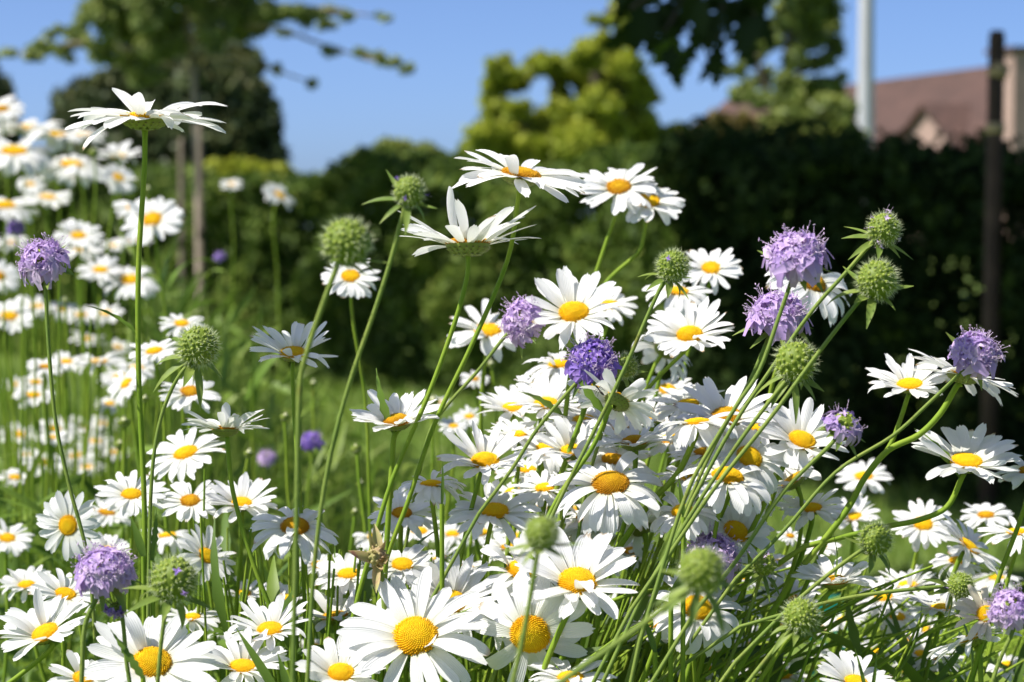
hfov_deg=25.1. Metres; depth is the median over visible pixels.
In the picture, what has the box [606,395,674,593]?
daisy
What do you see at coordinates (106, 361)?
daisy
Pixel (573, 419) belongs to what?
daisy
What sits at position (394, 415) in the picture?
daisy
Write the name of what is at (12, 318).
daisy
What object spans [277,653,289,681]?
leaf blade
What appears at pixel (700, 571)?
scabious seed head
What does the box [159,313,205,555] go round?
daisy
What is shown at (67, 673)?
daisy
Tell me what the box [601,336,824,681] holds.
scabious seed head
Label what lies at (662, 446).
daisy
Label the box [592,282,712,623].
daisy
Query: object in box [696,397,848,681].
daisy
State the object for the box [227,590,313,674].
daisy
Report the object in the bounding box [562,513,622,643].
daisy
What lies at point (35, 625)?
daisy
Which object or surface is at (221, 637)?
daisy
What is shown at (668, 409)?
daisy
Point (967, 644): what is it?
daisy
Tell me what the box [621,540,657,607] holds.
daisy
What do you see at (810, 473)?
daisy
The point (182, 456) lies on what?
daisy
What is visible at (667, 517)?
daisy
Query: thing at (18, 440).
daisy
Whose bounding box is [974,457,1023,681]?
daisy
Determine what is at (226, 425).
daisy
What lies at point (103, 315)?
daisy
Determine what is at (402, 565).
daisy
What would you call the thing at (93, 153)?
daisy bud
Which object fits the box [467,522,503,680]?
daisy
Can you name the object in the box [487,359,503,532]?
daisy bud
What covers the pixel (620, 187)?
daisy
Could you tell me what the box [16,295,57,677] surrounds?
daisy
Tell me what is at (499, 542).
daisy
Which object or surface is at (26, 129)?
daisy
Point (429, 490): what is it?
daisy
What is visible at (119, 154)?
daisy
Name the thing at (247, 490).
daisy
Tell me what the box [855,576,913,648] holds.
daisy
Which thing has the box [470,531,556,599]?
daisy
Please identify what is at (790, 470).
daisy
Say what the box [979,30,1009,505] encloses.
wooden post
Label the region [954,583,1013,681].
daisy
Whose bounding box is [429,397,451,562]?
daisy
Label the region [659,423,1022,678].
daisy
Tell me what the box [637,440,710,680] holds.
daisy
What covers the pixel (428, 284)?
clipped hedge
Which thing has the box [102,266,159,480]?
daisy
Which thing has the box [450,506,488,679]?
daisy
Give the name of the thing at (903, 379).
daisy
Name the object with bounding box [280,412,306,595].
daisy bud
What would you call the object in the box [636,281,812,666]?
field scabious
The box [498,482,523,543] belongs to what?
daisy
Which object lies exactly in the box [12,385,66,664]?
daisy
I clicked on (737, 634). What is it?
daisy
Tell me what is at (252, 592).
daisy
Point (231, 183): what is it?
daisy
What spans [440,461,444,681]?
leaf blade
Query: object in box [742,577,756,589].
daisy
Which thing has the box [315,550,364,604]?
daisy
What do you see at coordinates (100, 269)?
daisy
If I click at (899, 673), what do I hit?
daisy
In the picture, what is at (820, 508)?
daisy
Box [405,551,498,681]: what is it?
daisy
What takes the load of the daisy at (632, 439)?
on the ground at (880, 564)
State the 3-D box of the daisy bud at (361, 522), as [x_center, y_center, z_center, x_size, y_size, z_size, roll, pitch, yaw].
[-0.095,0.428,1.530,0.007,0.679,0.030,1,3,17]
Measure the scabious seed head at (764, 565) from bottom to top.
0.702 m
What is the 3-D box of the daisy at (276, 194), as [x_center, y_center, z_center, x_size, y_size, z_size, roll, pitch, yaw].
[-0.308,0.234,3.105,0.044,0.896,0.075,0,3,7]
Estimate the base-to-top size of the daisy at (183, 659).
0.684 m
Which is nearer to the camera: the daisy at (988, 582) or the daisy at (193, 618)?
the daisy at (193, 618)
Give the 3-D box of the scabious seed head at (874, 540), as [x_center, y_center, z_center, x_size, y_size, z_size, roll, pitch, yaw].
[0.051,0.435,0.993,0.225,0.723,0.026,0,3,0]
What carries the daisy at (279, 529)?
on the ground at (880, 564)
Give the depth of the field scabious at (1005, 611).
0.93 m
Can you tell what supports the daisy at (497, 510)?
on the ground at (880, 564)
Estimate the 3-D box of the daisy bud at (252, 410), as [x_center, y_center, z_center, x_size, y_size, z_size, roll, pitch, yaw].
[-0.219,0.366,2.033,0.010,0.749,0.036,2,4,31]
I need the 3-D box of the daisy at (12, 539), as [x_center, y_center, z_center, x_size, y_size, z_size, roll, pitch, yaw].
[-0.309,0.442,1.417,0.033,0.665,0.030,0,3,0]
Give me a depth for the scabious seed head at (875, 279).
0.95 m
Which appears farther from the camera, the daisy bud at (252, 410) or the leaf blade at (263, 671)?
the daisy bud at (252, 410)
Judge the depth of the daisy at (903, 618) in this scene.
1.23 m
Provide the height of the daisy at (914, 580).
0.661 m
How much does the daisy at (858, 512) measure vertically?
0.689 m
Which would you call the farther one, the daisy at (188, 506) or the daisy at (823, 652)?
the daisy at (823, 652)
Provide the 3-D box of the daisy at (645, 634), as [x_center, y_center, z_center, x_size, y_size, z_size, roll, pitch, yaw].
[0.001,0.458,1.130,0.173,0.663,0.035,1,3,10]
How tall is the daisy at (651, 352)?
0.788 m
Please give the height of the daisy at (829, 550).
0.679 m
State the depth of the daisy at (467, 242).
1.03 m
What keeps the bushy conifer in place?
on the ground at (880, 564)
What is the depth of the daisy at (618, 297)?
1.30 m
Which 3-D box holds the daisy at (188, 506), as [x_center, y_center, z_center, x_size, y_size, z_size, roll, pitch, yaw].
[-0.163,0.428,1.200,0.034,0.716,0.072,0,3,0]
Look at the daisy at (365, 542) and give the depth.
1.41 m
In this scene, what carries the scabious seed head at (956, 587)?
on the ground at (880, 564)
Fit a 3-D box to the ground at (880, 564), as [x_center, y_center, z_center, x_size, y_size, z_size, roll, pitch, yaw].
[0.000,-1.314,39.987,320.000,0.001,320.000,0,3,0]
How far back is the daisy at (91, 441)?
2.30 m
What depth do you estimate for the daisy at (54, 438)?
1.76 m
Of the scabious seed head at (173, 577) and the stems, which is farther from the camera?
the stems
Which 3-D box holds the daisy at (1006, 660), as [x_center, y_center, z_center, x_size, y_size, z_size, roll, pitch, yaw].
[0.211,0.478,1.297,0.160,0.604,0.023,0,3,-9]
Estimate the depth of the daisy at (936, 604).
1.10 m
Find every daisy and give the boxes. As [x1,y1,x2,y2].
[0,95,24,669]
[0,118,62,595]
[0,130,56,678]
[0,197,38,659]
[0,235,35,670]
[0,259,20,671]
[0,295,38,505]
[0,422,36,665]
[0,468,28,653]
[0,518,34,681]
[0,564,50,681]
[0,588,91,681]
[2,376,30,560]
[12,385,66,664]
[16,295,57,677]
[17,176,45,673]
[17,374,53,502]
[19,448,35,563]
[21,187,70,676]
[23,449,67,675]
[27,358,64,680]
[27,568,99,675]
[32,128,84,417]
[32,418,74,675]
[35,429,67,649]
[36,490,101,659]
[37,153,102,458]
[39,470,60,680]
[41,417,84,641]
[47,649,108,681]
[49,299,76,479]
[51,351,81,636]
[53,219,103,539]
[59,415,80,480]
[61,128,105,373]
[62,306,96,530]
[63,444,93,557]
[64,244,104,617]
[65,88,226,591]
[69,330,103,494]
[69,455,104,538]
[72,352,125,658]
[72,424,93,650]
[76,255,124,613]
[78,431,112,491]
[84,610,218,681]
[87,302,124,468]
[90,497,134,621]
[90,532,129,620]
[91,413,118,535]
[93,470,169,609]
[94,140,141,551]
[94,397,125,528]
[97,367,144,599]
[99,445,129,536]
[100,163,136,484]
[101,238,126,473]
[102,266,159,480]
[104,338,131,471]
[106,366,146,618]
[113,199,161,604]
[115,236,153,532]
[116,359,154,616]
[121,196,183,531]
[129,338,178,612]
[141,528,187,624]
[146,427,225,641]
[158,480,217,641]
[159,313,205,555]
[159,377,220,633]
[166,607,219,632]
[176,524,235,630]
[182,402,289,678]
[201,626,289,681]
[205,472,277,633]
[208,617,237,664]
[220,179,242,403]
[222,576,266,599]
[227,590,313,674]
[249,321,336,674]
[249,507,337,681]
[262,182,294,492]
[265,582,309,629]
[281,552,326,680]
[296,635,385,681]
[298,586,371,637]
[299,638,319,648]
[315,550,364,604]
[321,262,384,672]
[337,566,489,681]
[350,368,439,681]
[351,186,540,616]
[353,529,391,550]
[367,490,438,553]
[367,543,434,681]
[371,149,589,679]
[396,516,444,560]
[397,470,465,673]
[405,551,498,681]
[427,539,458,562]
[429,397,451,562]
[432,523,469,653]
[437,420,527,679]
[438,417,468,525]
[446,479,541,681]
[446,549,489,668]
[447,299,515,658]
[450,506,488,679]
[453,405,485,539]
[460,370,491,574]
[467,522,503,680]
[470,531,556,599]
[471,570,595,681]
[471,574,497,641]
[475,382,536,674]
[480,534,528,681]
[482,426,572,681]
[484,373,580,672]
[485,469,575,681]
[487,418,547,681]
[488,368,658,681]
[494,530,525,675]
[495,454,557,511]
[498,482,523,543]
[503,416,542,502]
[514,370,553,520]
[514,525,638,675]
[518,266,624,528]
[523,351,566,515]
[523,407,615,681]
[527,656,617,681]
[528,416,617,558]
[534,503,558,517]
[537,181,684,513]
[545,413,597,516]
[547,380,605,512]
[547,451,663,666]
[548,287,637,556]
[556,412,738,670]
[556,504,622,542]
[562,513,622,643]
[564,163,657,523]
[571,334,691,663]
[574,409,656,509]
[576,443,650,469]
[586,417,677,672]
[589,296,734,495]
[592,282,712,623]
[605,374,690,634]
[605,420,683,681]
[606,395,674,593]
[609,510,664,670]
[610,248,742,636]
[610,382,724,681]
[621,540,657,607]
[622,603,674,678]
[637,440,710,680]
[640,491,718,681]
[642,464,711,651]
[648,574,744,681]
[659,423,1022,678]
[665,427,788,681]
[667,376,779,681]
[675,456,771,681]
[678,498,774,681]
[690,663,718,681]
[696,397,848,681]
[701,422,768,645]
[702,588,762,681]
[706,490,792,656]
[712,271,851,678]
[727,440,813,658]
[728,348,1018,681]
[733,525,802,668]
[734,633,776,668]
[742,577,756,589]
[750,554,792,667]
[751,618,782,635]
[756,534,875,681]
[757,662,806,681]
[758,577,820,633]
[760,447,821,673]
[764,353,949,681]
[765,488,844,676]
[784,642,828,681]
[801,537,841,556]
[802,620,838,678]
[817,458,892,681]
[817,650,894,681]
[824,495,879,681]
[824,611,868,678]
[843,636,897,663]
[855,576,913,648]
[871,608,918,657]
[874,564,938,670]
[884,498,956,644]
[885,636,965,675]
[895,628,927,679]
[903,579,972,681]
[908,612,948,634]
[919,514,1004,673]
[923,546,982,677]
[926,626,1022,681]
[936,502,1013,645]
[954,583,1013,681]
[968,515,1023,676]
[972,567,1022,591]
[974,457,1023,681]
[986,652,1023,681]
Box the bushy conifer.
[40,24,293,212]
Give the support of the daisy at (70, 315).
on the ground at (880, 564)
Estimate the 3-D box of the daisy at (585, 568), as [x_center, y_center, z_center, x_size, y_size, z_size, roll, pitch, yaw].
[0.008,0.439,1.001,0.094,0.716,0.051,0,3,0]
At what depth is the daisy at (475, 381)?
1.60 m
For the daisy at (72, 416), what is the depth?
2.36 m
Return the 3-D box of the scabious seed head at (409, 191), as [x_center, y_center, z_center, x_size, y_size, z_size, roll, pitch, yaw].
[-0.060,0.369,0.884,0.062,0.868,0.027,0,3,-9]
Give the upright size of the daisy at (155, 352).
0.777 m
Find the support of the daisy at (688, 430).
on the ground at (880, 564)
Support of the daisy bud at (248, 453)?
on the ground at (880, 564)
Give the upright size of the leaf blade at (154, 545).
0.719 m
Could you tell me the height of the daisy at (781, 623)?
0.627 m
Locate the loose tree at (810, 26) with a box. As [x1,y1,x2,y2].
[721,0,853,111]
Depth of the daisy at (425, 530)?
1.29 m
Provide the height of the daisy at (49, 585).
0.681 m
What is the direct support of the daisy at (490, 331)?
on the ground at (880, 564)
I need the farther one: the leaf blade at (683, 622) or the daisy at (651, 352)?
the daisy at (651, 352)
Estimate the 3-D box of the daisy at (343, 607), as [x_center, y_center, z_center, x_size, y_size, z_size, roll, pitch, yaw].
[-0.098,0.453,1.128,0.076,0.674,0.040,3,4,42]
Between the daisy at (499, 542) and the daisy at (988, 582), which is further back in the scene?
the daisy at (988, 582)
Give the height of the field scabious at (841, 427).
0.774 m
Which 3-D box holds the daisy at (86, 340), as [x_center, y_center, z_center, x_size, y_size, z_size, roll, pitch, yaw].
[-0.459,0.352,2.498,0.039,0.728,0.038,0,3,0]
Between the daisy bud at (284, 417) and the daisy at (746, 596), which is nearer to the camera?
the daisy at (746, 596)
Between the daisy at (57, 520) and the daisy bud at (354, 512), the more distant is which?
the daisy bud at (354, 512)
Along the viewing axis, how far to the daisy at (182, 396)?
1.30 m
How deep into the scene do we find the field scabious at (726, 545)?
1.03 m
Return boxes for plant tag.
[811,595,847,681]
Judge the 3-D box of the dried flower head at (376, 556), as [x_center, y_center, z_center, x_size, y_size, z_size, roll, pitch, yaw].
[-0.053,0.438,1.013,0.030,0.716,0.020,1,3,21]
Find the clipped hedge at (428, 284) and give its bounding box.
[0,137,720,426]
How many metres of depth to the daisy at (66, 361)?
1.81 m
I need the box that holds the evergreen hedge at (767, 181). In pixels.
[633,112,1023,507]
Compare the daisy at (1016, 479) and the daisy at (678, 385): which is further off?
the daisy at (678, 385)
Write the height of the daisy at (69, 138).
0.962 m
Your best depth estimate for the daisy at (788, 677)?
1.26 m
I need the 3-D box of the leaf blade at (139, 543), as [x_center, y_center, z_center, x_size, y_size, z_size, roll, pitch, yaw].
[-0.168,0.436,1.050,0.007,0.716,0.004,0,3,0]
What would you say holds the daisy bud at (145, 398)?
on the ground at (880, 564)
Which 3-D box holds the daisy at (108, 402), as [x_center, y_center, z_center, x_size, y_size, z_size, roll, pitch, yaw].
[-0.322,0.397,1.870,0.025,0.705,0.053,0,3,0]
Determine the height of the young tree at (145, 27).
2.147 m
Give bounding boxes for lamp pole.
[857,0,873,201]
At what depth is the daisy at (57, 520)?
1.14 m
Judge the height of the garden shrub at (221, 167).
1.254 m
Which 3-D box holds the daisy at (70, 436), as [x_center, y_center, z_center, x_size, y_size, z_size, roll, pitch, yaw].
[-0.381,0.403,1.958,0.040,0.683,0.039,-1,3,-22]
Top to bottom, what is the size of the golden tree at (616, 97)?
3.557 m
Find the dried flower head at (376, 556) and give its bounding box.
[348,523,390,672]
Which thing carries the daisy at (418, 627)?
on the ground at (880, 564)
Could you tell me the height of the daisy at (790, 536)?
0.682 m
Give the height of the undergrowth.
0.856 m
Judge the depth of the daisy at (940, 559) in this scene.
1.20 m
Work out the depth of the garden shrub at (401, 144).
13.42 m
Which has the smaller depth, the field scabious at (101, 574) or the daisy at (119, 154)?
the field scabious at (101, 574)
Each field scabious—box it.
[6,220,27,679]
[14,232,97,660]
[68,540,142,681]
[103,593,131,681]
[213,250,232,533]
[257,446,278,565]
[300,430,331,560]
[385,291,550,674]
[398,329,621,681]
[629,221,833,681]
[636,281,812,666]
[650,400,867,681]
[662,326,1009,681]
[668,524,750,671]
[983,582,1023,681]
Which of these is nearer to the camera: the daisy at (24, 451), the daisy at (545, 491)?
the daisy at (545, 491)
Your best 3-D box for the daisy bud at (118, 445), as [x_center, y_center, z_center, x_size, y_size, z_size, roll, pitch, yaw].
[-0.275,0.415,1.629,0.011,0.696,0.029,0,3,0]
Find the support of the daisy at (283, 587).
on the ground at (880, 564)
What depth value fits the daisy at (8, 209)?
2.36 m
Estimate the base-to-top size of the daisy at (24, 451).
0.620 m
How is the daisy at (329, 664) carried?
on the ground at (880, 564)
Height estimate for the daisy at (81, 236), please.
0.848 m
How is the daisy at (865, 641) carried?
on the ground at (880, 564)
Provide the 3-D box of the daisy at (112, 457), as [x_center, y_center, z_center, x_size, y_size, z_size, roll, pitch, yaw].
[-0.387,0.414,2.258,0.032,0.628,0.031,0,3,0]
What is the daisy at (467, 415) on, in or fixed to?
on the ground at (880, 564)
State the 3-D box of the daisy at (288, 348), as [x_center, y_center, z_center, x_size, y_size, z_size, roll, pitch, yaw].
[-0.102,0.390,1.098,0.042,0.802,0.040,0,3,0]
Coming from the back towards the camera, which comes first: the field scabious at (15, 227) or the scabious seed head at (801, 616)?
the field scabious at (15, 227)
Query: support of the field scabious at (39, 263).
on the ground at (880, 564)
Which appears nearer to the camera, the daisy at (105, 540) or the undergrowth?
the daisy at (105, 540)
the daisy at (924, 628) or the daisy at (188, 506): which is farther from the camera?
the daisy at (924, 628)
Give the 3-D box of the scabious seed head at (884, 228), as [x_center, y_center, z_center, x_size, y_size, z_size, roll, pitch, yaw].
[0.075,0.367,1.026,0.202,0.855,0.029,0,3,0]
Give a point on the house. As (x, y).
(925, 107)
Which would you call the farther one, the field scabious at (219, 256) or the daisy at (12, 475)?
the field scabious at (219, 256)
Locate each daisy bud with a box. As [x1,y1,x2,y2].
[61,297,89,659]
[88,147,98,550]
[110,415,130,622]
[114,439,122,599]
[135,394,148,615]
[146,185,152,506]
[231,448,253,625]
[249,333,263,583]
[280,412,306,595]
[306,379,317,567]
[348,508,358,553]
[351,443,366,551]
[356,480,364,546]
[425,395,438,553]
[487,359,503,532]
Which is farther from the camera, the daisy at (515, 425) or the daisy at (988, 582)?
the daisy at (988, 582)
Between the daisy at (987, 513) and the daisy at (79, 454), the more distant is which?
the daisy at (79, 454)
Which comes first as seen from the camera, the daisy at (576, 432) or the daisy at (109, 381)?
the daisy at (576, 432)
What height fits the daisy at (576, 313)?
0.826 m
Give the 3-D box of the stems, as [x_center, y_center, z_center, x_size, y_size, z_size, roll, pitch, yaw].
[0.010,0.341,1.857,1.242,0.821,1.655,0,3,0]
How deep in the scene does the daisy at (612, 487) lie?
1.03 m
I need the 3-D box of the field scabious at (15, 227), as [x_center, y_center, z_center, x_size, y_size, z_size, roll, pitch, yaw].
[-0.518,0.295,2.425,0.022,0.849,0.028,0,3,0]
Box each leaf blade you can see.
[111,630,145,681]
[131,517,145,624]
[150,509,158,617]
[236,628,274,681]
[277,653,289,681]
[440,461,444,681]
[646,624,656,681]
[668,576,684,681]
[678,476,685,681]
[855,650,865,681]
[872,655,876,681]
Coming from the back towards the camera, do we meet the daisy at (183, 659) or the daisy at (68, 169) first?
the daisy at (68, 169)
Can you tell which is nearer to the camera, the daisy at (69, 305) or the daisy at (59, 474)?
the daisy at (59, 474)
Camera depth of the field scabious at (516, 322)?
1.12 m
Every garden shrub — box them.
[0,69,22,300]
[186,154,300,274]
[346,134,442,265]
[678,105,762,137]
[757,88,868,136]
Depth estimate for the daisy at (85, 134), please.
2.90 m
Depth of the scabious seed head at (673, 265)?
1.00 m
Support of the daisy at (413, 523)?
on the ground at (880, 564)
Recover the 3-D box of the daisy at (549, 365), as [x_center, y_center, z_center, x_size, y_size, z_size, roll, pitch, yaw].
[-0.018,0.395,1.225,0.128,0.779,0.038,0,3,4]
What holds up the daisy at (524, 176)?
on the ground at (880, 564)
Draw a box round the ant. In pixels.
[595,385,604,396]
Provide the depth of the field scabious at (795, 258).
0.94 m
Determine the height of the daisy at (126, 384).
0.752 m
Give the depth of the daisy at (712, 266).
1.30 m
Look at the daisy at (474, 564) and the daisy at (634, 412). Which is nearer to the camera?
the daisy at (634, 412)
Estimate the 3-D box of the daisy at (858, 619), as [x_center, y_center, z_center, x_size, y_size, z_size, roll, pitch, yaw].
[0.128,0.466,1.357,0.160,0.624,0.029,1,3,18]
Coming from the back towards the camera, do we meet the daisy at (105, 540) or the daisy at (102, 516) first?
the daisy at (102, 516)
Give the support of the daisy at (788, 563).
on the ground at (880, 564)
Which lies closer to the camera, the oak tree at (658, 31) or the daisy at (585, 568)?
the daisy at (585, 568)
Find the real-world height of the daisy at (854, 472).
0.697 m
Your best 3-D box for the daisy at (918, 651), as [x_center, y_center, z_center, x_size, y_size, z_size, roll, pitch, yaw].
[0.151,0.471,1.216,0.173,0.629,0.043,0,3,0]
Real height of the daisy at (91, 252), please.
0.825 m
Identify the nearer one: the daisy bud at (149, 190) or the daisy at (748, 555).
the daisy at (748, 555)
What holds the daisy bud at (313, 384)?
on the ground at (880, 564)
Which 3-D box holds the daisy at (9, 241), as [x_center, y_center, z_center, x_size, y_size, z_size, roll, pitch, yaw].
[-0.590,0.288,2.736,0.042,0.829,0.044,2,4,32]
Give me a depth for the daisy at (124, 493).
1.16 m
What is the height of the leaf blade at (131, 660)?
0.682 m
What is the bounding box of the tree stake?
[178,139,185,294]
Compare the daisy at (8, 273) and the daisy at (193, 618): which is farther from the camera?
the daisy at (8, 273)
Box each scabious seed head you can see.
[122,552,211,681]
[146,322,223,617]
[288,214,387,681]
[304,170,437,681]
[490,247,693,681]
[501,511,581,681]
[556,544,739,681]
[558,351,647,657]
[591,255,912,681]
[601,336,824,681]
[625,208,912,681]
[657,567,977,681]
[718,549,783,681]
[719,520,894,681]
[746,596,828,681]
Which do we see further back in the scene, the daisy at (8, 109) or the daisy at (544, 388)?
the daisy at (8, 109)
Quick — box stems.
[0,276,1023,681]
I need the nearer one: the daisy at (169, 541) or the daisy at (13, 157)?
the daisy at (169, 541)
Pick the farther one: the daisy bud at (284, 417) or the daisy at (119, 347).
the daisy at (119, 347)
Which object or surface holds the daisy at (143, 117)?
on the ground at (880, 564)
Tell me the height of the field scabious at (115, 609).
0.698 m
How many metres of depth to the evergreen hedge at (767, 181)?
7.32 m
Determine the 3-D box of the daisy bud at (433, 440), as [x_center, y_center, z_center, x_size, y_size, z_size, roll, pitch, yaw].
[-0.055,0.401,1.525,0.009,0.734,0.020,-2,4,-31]
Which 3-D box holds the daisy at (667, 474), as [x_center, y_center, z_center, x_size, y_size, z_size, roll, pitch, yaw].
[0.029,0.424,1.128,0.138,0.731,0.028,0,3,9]
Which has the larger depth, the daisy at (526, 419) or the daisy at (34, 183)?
the daisy at (34, 183)
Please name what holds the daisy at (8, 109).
on the ground at (880, 564)
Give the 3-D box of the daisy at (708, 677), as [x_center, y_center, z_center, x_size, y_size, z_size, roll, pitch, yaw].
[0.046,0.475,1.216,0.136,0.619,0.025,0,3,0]
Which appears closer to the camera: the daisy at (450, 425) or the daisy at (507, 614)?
the daisy at (507, 614)
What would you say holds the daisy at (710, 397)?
on the ground at (880, 564)
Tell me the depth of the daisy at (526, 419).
1.23 m
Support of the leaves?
on the ground at (880, 564)
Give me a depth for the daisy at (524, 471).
1.18 m
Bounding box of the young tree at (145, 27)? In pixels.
[0,0,417,310]
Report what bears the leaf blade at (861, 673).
on the ground at (880, 564)
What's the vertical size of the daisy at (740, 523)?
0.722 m
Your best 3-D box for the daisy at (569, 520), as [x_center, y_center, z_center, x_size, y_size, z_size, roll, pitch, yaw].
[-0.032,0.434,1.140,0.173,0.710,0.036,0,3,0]
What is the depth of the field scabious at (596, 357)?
1.03 m
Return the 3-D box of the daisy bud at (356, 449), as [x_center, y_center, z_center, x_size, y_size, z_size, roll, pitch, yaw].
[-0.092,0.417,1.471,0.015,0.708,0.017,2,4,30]
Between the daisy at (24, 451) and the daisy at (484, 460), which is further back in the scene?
the daisy at (24, 451)
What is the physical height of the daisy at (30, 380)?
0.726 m
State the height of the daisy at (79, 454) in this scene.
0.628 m
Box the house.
[716,46,1023,239]
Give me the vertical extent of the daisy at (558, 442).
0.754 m
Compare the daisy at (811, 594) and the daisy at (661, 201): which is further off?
the daisy at (661, 201)
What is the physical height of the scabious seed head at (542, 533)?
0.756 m
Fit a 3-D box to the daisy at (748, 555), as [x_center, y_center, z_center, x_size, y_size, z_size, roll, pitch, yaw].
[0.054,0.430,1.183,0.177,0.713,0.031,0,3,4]
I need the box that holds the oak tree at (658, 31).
[600,0,775,89]
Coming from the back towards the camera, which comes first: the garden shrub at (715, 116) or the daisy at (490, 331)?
the garden shrub at (715, 116)
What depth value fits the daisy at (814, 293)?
1.16 m
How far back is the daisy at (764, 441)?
1.13 m
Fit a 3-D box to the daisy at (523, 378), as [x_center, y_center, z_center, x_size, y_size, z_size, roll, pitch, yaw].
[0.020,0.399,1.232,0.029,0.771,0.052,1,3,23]
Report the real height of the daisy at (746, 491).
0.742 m
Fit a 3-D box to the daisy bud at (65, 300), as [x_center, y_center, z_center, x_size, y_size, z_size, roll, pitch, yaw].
[-0.360,0.354,1.936,0.006,0.784,0.042,2,4,32]
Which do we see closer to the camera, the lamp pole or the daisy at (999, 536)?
the daisy at (999, 536)
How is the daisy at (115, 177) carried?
on the ground at (880, 564)
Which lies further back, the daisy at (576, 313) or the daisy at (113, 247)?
the daisy at (113, 247)
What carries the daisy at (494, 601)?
on the ground at (880, 564)
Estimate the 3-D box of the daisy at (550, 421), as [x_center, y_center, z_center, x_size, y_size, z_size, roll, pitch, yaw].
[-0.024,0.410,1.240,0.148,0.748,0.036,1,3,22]
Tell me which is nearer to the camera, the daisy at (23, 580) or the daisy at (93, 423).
the daisy at (23, 580)
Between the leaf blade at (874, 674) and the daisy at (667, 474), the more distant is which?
the daisy at (667, 474)
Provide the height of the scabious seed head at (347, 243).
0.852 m
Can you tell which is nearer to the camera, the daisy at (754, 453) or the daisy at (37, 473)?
the daisy at (754, 453)
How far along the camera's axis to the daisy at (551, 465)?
1.13 m
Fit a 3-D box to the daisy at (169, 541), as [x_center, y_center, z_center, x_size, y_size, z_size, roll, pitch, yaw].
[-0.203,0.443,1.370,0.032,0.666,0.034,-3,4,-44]
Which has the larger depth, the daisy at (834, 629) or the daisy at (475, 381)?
the daisy at (475, 381)
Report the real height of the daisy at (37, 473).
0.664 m
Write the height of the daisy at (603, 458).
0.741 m
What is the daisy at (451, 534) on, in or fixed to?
on the ground at (880, 564)
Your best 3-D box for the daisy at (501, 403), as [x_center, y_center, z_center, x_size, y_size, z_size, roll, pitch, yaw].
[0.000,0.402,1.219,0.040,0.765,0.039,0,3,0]
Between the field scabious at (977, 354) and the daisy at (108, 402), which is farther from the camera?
the daisy at (108, 402)
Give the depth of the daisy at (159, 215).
1.95 m
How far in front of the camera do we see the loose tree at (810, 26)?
23.79 m
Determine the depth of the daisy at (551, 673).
0.98 m
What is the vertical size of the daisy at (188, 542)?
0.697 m
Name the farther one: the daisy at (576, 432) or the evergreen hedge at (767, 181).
the evergreen hedge at (767, 181)
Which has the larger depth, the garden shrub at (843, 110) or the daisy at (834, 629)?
the garden shrub at (843, 110)
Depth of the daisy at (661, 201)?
1.32 m
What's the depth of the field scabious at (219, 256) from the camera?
2.80 m
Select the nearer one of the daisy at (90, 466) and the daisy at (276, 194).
the daisy at (90, 466)
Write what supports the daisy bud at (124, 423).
on the ground at (880, 564)
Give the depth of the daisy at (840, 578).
1.04 m
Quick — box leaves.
[0,437,1023,681]
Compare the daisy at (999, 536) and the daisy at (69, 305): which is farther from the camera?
the daisy at (69, 305)
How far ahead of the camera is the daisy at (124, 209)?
2.13 m
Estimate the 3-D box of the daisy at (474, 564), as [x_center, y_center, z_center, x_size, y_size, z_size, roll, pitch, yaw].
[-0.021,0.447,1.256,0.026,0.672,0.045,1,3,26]
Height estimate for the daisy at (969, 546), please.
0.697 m
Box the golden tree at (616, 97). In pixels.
[456,0,681,211]
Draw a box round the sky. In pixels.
[0,0,1023,225]
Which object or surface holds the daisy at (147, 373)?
on the ground at (880, 564)
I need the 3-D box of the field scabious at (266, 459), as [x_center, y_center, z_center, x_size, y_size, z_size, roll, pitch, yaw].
[-0.213,0.416,2.020,0.021,0.650,0.024,0,3,0]
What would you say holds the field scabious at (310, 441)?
on the ground at (880, 564)
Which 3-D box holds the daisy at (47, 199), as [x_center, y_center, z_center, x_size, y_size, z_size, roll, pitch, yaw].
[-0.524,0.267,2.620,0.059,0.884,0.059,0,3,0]
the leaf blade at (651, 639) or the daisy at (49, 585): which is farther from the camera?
the daisy at (49, 585)
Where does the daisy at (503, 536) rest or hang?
on the ground at (880, 564)
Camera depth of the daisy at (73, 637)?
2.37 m
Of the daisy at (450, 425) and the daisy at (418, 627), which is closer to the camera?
the daisy at (418, 627)
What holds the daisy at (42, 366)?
on the ground at (880, 564)
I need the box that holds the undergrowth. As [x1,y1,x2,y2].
[82,212,508,680]
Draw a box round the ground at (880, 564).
[0,226,1023,681]
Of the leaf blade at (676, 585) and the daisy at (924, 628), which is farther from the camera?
the daisy at (924, 628)
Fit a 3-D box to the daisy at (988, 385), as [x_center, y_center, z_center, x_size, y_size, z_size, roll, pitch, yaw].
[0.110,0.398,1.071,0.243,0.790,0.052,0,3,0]
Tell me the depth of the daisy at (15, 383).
2.48 m
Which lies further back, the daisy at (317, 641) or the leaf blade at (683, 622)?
the daisy at (317, 641)
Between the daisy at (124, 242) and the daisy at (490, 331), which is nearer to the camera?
the daisy at (490, 331)

